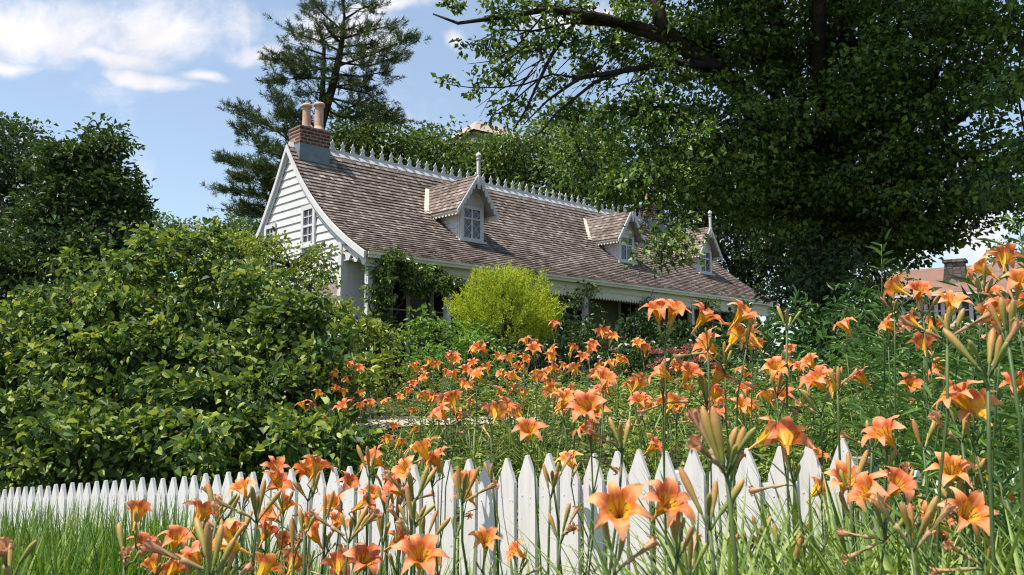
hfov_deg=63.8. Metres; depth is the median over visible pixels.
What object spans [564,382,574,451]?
daylily
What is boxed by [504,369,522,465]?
daylily
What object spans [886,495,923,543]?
daylily
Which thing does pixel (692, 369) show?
daylily
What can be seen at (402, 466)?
daylily
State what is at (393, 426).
daylily
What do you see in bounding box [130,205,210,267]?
distant tree
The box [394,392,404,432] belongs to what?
daylily
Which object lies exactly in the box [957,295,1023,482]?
tall leafy plant
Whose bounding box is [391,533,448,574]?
daylily
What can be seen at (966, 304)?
window
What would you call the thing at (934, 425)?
daylily
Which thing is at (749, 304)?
climbing vine
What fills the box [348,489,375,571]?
daylily
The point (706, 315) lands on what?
daylily
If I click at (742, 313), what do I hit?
daylily
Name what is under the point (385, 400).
daylily
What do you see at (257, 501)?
daylily
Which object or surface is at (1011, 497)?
daylily
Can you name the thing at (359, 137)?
broadleaf tree
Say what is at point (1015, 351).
ground cover
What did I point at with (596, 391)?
daylily
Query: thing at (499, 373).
daylily
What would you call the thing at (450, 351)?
daylily
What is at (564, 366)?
daylily
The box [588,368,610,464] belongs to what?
daylily
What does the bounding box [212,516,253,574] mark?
daylily
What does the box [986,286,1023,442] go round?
tall leafy plant
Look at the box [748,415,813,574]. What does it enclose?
daylily
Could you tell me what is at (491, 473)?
daylily
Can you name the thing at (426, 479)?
daylily
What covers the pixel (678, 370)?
daylily
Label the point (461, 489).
daylily
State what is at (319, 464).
daylily
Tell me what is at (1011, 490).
tall leafy plant
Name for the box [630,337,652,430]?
daylily
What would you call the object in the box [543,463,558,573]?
daylily
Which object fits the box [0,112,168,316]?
chestnut tree
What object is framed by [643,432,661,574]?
daylily
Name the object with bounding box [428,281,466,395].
veranda window
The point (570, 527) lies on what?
daylily
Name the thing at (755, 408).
daylily
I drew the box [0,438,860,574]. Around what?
picket fence
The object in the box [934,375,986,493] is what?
tall leafy plant
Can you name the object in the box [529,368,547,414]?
daylily
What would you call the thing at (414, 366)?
daylily
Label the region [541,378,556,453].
daylily
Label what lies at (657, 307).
daylily
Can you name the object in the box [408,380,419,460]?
daylily
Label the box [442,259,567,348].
golden shrub
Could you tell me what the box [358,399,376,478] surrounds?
daylily
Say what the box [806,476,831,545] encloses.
daylily
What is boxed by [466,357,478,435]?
daylily
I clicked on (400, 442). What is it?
daylily
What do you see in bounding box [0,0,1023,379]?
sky
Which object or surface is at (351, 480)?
daylily
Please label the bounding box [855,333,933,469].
tall leafy plant
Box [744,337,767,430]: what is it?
daylily
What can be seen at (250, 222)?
distant tree
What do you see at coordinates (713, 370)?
daylily
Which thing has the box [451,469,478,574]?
daylily
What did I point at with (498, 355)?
daylily
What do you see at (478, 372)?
daylily
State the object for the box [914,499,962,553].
daylily
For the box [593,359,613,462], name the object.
daylily
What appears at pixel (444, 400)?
daylily
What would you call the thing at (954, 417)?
daylily
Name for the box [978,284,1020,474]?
daylily
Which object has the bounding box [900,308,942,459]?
daylily
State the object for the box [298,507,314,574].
daylily
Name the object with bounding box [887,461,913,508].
daylily
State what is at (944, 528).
tall leafy plant
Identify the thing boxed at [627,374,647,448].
daylily
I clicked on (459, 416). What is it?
daylily
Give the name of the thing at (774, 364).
daylily
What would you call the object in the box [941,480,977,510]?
daylily
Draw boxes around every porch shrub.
[345,322,432,416]
[381,303,517,405]
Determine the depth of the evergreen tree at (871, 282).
27.08 m
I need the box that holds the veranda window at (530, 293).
[499,293,531,394]
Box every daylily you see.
[0,536,36,574]
[117,522,140,574]
[124,499,152,574]
[126,377,1023,574]
[137,553,182,574]
[138,517,235,574]
[163,556,184,574]
[165,539,213,574]
[182,499,220,574]
[200,485,239,574]
[201,511,252,574]
[205,481,236,574]
[211,479,281,574]
[211,506,223,533]
[211,533,228,566]
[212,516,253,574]
[212,521,256,572]
[220,518,244,574]
[223,477,257,571]
[248,551,286,574]
[253,501,281,554]
[260,456,290,574]
[262,464,294,574]
[273,492,323,574]
[274,529,296,572]
[280,549,310,574]
[289,518,308,574]
[290,455,328,574]
[294,399,315,417]
[297,521,323,574]
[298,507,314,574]
[300,455,334,574]
[306,504,382,574]
[312,389,326,486]
[319,470,359,551]
[319,547,356,574]
[320,512,348,572]
[321,490,334,574]
[327,369,340,474]
[331,383,347,399]
[332,398,350,474]
[334,543,355,574]
[341,375,350,395]
[342,542,384,574]
[344,361,364,427]
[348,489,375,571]
[349,396,357,427]
[353,402,365,478]
[354,389,374,436]
[356,445,375,574]
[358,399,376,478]
[359,443,401,574]
[359,483,386,574]
[376,515,390,574]
[377,483,403,574]
[380,434,393,465]
[381,397,389,444]
[381,465,436,574]
[381,473,408,574]
[383,525,409,574]
[386,504,427,574]
[389,422,401,456]
[391,455,434,539]
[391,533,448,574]
[392,435,414,465]
[393,449,421,574]
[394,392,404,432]
[395,509,450,574]
[402,407,417,448]
[403,386,421,455]
[404,436,451,574]
[405,485,435,574]
[407,361,427,463]
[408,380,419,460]
[409,424,419,471]
[413,370,430,460]
[417,390,439,469]
[424,357,443,442]
[428,414,444,447]
[428,548,451,574]
[430,402,465,572]
[434,394,450,477]
[436,393,447,459]
[439,389,468,548]
[441,368,458,458]
[445,350,460,444]
[445,353,456,458]
[446,405,461,444]
[449,354,461,463]
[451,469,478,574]
[451,516,460,574]
[453,466,499,574]
[455,377,475,460]
[455,412,464,462]
[459,364,477,470]
[460,346,477,449]
[464,367,485,469]
[464,395,475,458]
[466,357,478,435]
[468,525,502,574]
[469,340,498,462]
[478,361,500,479]
[478,402,510,456]
[480,400,512,574]
[484,462,501,574]
[486,350,503,447]
[495,368,514,459]
[495,386,507,466]
[497,395,516,457]
[502,352,521,463]
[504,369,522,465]
[505,403,525,463]
[505,538,539,574]
[509,383,528,423]
[511,361,526,408]
[511,417,547,574]
[516,335,539,513]
[518,352,530,453]
[525,341,542,560]
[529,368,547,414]
[530,374,539,417]
[538,351,556,480]
[538,361,560,486]
[538,366,557,446]
[539,343,559,446]
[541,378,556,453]
[542,320,560,466]
[542,382,557,453]
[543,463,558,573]
[545,386,574,450]
[547,453,573,574]
[548,503,581,574]
[552,402,572,445]
[553,391,574,451]
[553,395,583,544]
[555,450,594,571]
[559,361,598,443]
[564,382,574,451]
[565,387,619,574]
[566,342,578,450]
[568,362,582,478]
[568,369,580,380]
[569,351,590,449]
[583,339,600,476]
[583,403,611,453]
[583,417,630,574]
[585,342,597,450]
[585,369,619,574]
[585,480,660,574]
[587,366,611,439]
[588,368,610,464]
[593,324,624,463]
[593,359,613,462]
[593,382,613,457]
[593,386,606,453]
[600,358,619,466]
[612,353,629,444]
[621,380,651,478]
[624,391,654,463]
[627,372,647,467]
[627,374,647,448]
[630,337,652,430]
[637,358,688,561]
[638,298,691,566]
[641,477,695,574]
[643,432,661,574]
[651,390,684,452]
[664,392,687,468]
[668,392,690,460]
[670,352,684,445]
[670,362,683,429]
[673,299,723,574]
[679,361,736,571]
[679,382,695,455]
[679,467,744,574]
[681,531,706,574]
[685,406,755,574]
[691,321,756,535]
[699,350,716,436]
[699,383,724,462]
[702,400,728,549]
[708,396,731,431]
[708,532,739,560]
[711,364,731,429]
[727,297,761,505]
[730,394,758,447]
[730,451,745,482]
[735,365,763,431]
[735,381,754,447]
[737,324,762,453]
[743,523,770,555]
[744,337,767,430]
[745,404,761,463]
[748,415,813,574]
[752,515,771,573]
[756,387,777,446]
[760,356,798,525]
[761,369,780,445]
[769,372,785,446]
[772,386,794,419]
[772,523,807,574]
[776,354,794,404]
[777,306,800,561]
[783,344,795,386]
[784,537,807,574]
[792,361,808,452]
[794,363,834,572]
[794,439,831,471]
[800,352,817,444]
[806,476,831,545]
[822,458,858,566]
[823,366,835,441]
[824,378,847,434]
[828,366,860,522]
[833,317,861,456]
[836,465,919,574]
[839,449,868,573]
[840,420,879,524]
[848,366,872,451]
[861,415,904,567]
[868,492,958,574]
[878,312,901,450]
[879,464,899,550]
[880,273,911,554]
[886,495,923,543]
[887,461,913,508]
[896,306,991,567]
[897,354,953,436]
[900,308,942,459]
[902,280,938,494]
[905,332,937,469]
[912,410,942,563]
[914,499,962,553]
[920,290,974,496]
[923,452,977,574]
[927,410,975,558]
[929,486,998,574]
[932,374,960,461]
[936,380,1002,565]
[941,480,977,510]
[943,317,1023,574]
[961,456,985,556]
[966,250,1009,521]
[968,458,994,516]
[974,292,1019,507]
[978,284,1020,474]
[981,327,1005,516]
[985,482,1016,505]
[987,243,1023,333]
[987,297,1023,526]
[995,268,1023,360]
[999,370,1023,517]
[1013,288,1023,355]
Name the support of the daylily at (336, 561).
on the ground at (605, 456)
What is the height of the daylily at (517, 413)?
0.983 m
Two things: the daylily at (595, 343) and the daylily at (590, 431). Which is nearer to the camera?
the daylily at (590, 431)
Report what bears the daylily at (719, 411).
on the ground at (605, 456)
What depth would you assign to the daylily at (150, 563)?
2.91 m
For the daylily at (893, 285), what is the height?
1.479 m
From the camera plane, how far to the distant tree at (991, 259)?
61.24 m
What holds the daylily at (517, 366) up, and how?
on the ground at (605, 456)
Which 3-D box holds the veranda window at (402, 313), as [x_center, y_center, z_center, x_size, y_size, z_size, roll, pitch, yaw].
[-2.402,0.984,16.405,0.870,2.490,0.041,6,-9,-43]
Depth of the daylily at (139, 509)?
2.49 m
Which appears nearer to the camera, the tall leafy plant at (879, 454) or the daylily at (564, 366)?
the tall leafy plant at (879, 454)
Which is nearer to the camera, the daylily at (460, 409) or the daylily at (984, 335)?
the daylily at (984, 335)
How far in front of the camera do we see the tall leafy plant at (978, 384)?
3.59 m
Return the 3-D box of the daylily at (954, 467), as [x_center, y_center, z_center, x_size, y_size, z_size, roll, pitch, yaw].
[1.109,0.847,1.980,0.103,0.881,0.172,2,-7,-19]
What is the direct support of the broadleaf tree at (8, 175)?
on the ground at (605, 456)
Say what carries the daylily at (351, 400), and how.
on the ground at (605, 456)
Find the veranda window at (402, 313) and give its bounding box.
[372,278,409,397]
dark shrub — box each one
[464,279,634,384]
[601,307,776,404]
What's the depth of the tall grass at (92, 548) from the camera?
3.87 m
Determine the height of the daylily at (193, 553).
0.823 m
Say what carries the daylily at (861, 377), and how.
on the ground at (605, 456)
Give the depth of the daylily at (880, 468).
2.56 m
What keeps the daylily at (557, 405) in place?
on the ground at (605, 456)
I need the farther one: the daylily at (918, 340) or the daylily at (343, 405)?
the daylily at (343, 405)
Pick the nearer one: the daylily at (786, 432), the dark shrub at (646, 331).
the daylily at (786, 432)
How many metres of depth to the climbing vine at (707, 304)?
22.64 m
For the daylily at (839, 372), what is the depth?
2.58 m
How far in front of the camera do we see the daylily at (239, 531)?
2.42 m
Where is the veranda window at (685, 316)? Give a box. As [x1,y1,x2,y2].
[671,309,688,386]
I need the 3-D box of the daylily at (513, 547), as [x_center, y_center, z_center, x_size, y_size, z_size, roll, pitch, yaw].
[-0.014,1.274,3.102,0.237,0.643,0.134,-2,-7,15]
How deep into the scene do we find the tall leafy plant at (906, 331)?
3.87 m
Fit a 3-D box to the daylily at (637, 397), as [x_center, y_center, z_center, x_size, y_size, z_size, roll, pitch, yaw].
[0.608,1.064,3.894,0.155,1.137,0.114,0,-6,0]
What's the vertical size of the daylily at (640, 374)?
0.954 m
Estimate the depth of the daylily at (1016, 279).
2.41 m
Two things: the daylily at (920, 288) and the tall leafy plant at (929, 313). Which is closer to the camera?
the daylily at (920, 288)
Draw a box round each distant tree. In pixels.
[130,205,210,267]
[191,208,255,277]
[225,217,258,259]
[985,214,1023,263]
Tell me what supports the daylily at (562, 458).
on the ground at (605, 456)
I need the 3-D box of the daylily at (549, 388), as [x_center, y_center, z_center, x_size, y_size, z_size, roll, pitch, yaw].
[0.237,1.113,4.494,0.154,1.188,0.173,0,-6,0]
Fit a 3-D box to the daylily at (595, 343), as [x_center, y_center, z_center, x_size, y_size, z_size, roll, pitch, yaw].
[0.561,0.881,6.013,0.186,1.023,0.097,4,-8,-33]
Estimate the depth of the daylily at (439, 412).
3.50 m
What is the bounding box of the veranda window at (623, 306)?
[618,300,639,389]
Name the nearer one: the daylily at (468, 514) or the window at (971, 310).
the daylily at (468, 514)
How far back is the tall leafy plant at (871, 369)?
4.59 m
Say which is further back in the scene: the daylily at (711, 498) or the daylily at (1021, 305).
the daylily at (1021, 305)
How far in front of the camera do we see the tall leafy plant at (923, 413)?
3.07 m
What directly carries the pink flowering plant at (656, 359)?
on the ground at (605, 456)
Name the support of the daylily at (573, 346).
on the ground at (605, 456)
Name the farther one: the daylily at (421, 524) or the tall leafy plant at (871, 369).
the tall leafy plant at (871, 369)
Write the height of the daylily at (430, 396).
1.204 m
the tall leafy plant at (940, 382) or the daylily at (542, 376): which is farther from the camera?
the daylily at (542, 376)
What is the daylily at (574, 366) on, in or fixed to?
on the ground at (605, 456)
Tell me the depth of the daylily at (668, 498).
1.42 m
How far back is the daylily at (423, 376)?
6.24 m
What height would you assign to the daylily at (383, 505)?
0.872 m
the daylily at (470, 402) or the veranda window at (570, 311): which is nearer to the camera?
the daylily at (470, 402)
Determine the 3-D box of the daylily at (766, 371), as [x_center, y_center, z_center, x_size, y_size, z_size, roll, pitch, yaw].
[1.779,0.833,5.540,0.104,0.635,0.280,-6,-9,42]
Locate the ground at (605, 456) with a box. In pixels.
[4,382,1023,574]
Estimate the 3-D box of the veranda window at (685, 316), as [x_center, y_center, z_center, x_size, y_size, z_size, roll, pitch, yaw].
[4.717,1.740,23.171,0.990,2.490,0.041,6,-9,-43]
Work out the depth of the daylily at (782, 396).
4.05 m
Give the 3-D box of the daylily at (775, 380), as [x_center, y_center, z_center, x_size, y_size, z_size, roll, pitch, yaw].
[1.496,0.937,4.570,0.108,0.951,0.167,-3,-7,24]
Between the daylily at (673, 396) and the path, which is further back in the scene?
the path
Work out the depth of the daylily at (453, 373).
5.81 m
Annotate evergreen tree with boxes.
[632,137,848,385]
[741,159,920,351]
[753,220,885,345]
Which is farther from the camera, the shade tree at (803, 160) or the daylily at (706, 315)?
the shade tree at (803, 160)
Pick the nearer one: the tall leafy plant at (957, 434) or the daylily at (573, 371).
the tall leafy plant at (957, 434)
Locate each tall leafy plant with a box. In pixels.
[782,381,829,477]
[793,392,849,524]
[813,364,858,471]
[823,394,881,483]
[825,401,921,535]
[831,294,913,466]
[835,419,923,563]
[837,345,890,487]
[844,337,900,456]
[847,229,922,468]
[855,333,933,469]
[857,376,932,537]
[874,456,938,569]
[879,298,934,493]
[890,348,961,538]
[894,382,976,560]
[897,336,973,560]
[900,302,978,481]
[904,276,972,464]
[911,306,981,488]
[913,407,1020,574]
[915,445,1005,572]
[924,264,1023,565]
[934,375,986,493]
[936,377,1016,567]
[948,471,1023,574]
[949,352,1018,469]
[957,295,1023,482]
[964,360,1023,549]
[974,432,1023,547]
[976,213,1023,510]
[985,388,1023,553]
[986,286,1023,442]
[1001,314,1023,411]
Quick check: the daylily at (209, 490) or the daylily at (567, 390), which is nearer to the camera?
the daylily at (209, 490)
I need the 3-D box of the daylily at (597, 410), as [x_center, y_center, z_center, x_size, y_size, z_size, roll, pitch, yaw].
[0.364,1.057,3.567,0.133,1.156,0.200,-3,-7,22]
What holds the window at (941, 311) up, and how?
in the shingled house
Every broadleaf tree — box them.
[0,111,129,295]
[276,99,447,169]
[384,114,516,181]
[412,117,595,199]
[516,93,672,220]
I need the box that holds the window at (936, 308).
[934,296,962,325]
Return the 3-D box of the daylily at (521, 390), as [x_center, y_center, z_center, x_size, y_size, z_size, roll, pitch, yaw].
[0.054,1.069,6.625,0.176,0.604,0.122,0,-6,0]
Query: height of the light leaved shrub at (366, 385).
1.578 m
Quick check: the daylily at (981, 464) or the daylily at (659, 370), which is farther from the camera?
the daylily at (659, 370)
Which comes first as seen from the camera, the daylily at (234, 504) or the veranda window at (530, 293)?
the daylily at (234, 504)
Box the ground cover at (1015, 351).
[752,331,1023,473]
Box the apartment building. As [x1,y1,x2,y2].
[449,121,530,174]
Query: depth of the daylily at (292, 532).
2.26 m
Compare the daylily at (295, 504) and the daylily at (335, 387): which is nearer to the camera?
the daylily at (295, 504)
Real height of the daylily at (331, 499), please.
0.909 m
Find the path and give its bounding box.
[341,410,776,431]
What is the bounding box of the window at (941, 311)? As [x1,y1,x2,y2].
[917,296,944,325]
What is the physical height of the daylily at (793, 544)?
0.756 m
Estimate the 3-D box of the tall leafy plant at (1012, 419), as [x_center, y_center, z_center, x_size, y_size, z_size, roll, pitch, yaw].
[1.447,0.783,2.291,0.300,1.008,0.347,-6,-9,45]
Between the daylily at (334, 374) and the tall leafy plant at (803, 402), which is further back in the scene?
the daylily at (334, 374)
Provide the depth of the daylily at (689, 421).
4.14 m
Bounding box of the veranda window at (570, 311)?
[558,294,590,386]
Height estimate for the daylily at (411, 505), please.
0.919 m
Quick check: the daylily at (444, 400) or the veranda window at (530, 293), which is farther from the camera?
the veranda window at (530, 293)
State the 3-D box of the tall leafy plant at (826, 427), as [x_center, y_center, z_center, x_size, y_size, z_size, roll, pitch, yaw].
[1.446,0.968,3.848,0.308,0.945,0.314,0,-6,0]
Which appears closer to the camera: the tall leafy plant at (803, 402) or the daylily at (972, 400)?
the daylily at (972, 400)
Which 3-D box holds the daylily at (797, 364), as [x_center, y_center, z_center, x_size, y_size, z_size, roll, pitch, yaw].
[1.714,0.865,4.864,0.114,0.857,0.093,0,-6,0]
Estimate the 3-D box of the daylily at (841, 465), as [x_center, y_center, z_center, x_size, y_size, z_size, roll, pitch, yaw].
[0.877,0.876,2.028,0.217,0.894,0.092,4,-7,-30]
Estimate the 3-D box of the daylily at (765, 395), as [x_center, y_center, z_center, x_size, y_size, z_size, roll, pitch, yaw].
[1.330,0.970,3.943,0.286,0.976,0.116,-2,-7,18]
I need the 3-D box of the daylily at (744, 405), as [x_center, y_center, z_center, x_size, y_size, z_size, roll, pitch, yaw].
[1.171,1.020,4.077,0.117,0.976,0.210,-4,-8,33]
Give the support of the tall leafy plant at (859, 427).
on the ground at (605, 456)
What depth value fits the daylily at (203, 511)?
2.35 m
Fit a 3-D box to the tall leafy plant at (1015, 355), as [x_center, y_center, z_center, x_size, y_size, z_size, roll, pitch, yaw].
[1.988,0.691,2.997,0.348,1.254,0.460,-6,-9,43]
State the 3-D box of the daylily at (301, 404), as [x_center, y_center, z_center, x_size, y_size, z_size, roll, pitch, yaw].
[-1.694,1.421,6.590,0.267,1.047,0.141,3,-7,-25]
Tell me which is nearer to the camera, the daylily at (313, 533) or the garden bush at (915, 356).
the daylily at (313, 533)
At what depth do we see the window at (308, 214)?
16.75 m
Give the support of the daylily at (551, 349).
on the ground at (605, 456)
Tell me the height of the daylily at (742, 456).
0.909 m
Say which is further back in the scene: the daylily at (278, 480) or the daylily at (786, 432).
the daylily at (278, 480)
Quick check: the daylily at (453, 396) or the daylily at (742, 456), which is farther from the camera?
the daylily at (453, 396)
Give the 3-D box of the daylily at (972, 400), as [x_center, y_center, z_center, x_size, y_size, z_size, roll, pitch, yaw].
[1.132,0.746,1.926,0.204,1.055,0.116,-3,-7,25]
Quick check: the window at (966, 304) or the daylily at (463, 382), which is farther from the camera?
the window at (966, 304)
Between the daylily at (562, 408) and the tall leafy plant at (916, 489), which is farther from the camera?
the daylily at (562, 408)
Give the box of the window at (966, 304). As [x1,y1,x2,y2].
[952,295,980,325]
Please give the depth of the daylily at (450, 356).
6.06 m
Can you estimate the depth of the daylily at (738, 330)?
2.52 m
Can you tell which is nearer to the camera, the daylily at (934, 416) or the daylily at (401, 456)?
the daylily at (934, 416)
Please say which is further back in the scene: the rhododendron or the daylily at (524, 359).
the rhododendron
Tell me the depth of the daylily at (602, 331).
5.50 m
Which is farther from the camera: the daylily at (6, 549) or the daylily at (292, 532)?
the daylily at (292, 532)
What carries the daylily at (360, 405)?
on the ground at (605, 456)
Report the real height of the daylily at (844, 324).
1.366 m
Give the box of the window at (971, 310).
[969,294,985,324]
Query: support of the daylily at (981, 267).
on the ground at (605, 456)
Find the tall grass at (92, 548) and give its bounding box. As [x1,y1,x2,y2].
[0,478,535,574]
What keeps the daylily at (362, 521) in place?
on the ground at (605, 456)
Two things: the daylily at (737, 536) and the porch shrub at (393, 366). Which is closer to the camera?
the daylily at (737, 536)
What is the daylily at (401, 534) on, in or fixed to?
on the ground at (605, 456)
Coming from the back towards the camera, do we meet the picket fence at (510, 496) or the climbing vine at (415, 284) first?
the climbing vine at (415, 284)
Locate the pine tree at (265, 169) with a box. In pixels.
[200,0,431,244]
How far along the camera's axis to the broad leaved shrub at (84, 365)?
7.25 m
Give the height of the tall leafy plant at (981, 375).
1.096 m
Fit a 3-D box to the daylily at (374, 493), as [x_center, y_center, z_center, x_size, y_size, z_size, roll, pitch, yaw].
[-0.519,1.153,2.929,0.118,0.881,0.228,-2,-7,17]
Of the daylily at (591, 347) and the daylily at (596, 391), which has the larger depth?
the daylily at (591, 347)
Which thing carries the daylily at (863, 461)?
on the ground at (605, 456)
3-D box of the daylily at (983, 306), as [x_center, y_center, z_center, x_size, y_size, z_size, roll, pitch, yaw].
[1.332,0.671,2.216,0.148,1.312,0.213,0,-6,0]
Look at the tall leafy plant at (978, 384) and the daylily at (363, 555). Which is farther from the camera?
the tall leafy plant at (978, 384)
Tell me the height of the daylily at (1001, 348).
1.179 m
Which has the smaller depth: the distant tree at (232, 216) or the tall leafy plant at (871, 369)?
the tall leafy plant at (871, 369)
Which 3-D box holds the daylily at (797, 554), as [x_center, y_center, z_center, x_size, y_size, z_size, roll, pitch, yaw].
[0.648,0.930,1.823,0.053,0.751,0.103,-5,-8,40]
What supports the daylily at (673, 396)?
on the ground at (605, 456)
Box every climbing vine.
[358,244,485,397]
[525,268,538,384]
[582,282,607,385]
[639,290,667,374]
[688,296,721,312]
[733,297,752,390]
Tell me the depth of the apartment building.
75.12 m
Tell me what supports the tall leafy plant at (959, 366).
on the ground at (605, 456)
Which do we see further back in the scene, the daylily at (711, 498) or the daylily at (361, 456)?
the daylily at (361, 456)
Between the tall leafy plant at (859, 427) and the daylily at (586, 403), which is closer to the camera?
the daylily at (586, 403)
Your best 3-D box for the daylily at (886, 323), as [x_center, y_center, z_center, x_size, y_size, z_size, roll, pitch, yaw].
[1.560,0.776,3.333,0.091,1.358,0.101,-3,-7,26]
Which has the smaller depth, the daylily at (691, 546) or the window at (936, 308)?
the daylily at (691, 546)
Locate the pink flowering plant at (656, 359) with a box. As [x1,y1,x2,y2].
[646,343,704,413]
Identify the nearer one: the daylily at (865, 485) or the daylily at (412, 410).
the daylily at (865, 485)
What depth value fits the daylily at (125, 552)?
1.84 m
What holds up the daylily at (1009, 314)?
on the ground at (605, 456)
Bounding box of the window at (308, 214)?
[299,204,315,249]
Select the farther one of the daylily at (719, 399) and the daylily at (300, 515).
the daylily at (719, 399)
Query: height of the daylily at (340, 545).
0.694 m
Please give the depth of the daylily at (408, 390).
6.17 m
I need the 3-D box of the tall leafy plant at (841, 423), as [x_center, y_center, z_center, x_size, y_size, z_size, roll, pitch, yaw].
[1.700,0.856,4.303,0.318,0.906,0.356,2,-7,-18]
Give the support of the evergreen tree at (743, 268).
on the ground at (605, 456)
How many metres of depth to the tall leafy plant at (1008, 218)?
2.94 m
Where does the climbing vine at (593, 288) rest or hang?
on the cottage
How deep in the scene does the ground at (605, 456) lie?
7.06 m
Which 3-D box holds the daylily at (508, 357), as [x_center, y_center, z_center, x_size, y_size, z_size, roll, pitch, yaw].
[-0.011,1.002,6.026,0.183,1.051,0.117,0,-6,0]
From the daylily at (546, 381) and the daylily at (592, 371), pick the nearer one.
the daylily at (592, 371)
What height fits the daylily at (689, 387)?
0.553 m
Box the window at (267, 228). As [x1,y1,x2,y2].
[264,223,276,259]
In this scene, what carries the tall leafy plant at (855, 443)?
on the ground at (605, 456)
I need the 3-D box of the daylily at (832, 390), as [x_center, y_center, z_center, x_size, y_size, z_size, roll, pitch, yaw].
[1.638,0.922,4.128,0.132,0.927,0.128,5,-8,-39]
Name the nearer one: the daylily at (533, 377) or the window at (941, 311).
the daylily at (533, 377)
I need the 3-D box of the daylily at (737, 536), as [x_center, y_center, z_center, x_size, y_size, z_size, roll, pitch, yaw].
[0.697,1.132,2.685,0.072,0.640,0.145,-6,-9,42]
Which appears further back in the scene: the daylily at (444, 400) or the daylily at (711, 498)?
the daylily at (444, 400)
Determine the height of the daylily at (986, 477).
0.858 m
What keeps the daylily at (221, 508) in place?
on the ground at (605, 456)
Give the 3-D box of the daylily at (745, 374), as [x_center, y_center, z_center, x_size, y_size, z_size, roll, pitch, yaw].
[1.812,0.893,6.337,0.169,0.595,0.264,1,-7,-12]
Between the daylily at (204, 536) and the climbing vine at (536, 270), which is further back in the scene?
the climbing vine at (536, 270)
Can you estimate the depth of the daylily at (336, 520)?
2.82 m
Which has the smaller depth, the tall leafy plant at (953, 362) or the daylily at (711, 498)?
the daylily at (711, 498)
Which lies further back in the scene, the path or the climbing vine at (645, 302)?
the climbing vine at (645, 302)
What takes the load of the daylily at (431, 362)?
on the ground at (605, 456)
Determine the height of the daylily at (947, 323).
1.257 m
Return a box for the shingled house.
[884,258,1023,364]
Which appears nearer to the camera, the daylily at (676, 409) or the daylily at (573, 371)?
the daylily at (676, 409)
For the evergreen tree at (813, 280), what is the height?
3.136 m
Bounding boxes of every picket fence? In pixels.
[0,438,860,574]
[853,457,1023,572]
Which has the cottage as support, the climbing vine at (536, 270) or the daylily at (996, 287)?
the climbing vine at (536, 270)
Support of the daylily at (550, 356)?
on the ground at (605, 456)
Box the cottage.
[245,102,778,398]
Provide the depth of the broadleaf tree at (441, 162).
28.32 m
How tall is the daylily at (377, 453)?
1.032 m
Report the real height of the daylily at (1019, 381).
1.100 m
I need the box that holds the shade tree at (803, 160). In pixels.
[430,0,1023,395]
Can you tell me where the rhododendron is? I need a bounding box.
[688,279,919,396]
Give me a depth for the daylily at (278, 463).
3.25 m
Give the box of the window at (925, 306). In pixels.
[900,297,927,326]
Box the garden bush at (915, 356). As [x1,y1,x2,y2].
[817,312,1023,408]
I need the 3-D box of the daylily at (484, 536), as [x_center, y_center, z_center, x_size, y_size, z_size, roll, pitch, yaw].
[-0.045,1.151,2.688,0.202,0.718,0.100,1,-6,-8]
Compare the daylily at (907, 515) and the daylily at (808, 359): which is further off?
the daylily at (808, 359)
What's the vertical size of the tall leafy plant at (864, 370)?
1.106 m
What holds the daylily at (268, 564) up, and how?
on the ground at (605, 456)
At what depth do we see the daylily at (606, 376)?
2.67 m
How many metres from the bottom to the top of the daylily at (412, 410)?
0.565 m
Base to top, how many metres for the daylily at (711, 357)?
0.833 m
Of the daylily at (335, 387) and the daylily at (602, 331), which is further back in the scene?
the daylily at (335, 387)
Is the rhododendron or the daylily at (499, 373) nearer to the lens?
the daylily at (499, 373)
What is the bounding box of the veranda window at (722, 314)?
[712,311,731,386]
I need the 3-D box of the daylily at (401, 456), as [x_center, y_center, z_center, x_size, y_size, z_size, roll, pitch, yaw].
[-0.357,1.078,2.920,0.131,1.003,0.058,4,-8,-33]
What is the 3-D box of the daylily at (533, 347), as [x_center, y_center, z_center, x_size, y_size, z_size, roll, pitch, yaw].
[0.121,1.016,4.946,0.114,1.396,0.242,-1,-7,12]
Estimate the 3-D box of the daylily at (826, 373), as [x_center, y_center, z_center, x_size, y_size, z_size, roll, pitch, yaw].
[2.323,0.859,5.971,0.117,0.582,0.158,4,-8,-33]
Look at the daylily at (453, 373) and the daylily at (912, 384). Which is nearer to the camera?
the daylily at (912, 384)
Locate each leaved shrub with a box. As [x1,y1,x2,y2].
[0,215,385,497]
[189,225,348,328]
[300,296,393,424]
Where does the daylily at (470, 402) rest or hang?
on the ground at (605, 456)
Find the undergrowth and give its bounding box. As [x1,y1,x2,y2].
[118,361,1023,574]
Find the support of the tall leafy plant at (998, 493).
on the ground at (605, 456)
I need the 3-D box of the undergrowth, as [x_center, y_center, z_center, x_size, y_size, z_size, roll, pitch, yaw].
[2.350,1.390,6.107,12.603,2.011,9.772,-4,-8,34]
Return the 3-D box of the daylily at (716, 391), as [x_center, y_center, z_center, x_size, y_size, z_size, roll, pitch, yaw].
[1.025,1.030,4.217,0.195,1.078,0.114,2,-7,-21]
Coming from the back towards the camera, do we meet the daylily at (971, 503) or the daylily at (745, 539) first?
the daylily at (745, 539)
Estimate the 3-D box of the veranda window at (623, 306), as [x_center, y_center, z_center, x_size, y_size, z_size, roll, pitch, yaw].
[3.127,1.571,21.660,0.990,2.490,0.041,6,-9,-43]
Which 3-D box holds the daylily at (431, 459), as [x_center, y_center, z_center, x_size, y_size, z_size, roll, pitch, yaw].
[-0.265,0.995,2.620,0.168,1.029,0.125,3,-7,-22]
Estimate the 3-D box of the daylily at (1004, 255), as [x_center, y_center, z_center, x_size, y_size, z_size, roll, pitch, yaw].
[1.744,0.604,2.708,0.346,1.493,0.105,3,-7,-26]
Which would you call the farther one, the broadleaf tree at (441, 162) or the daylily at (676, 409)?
the broadleaf tree at (441, 162)
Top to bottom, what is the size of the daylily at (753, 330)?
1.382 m
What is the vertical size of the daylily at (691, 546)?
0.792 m

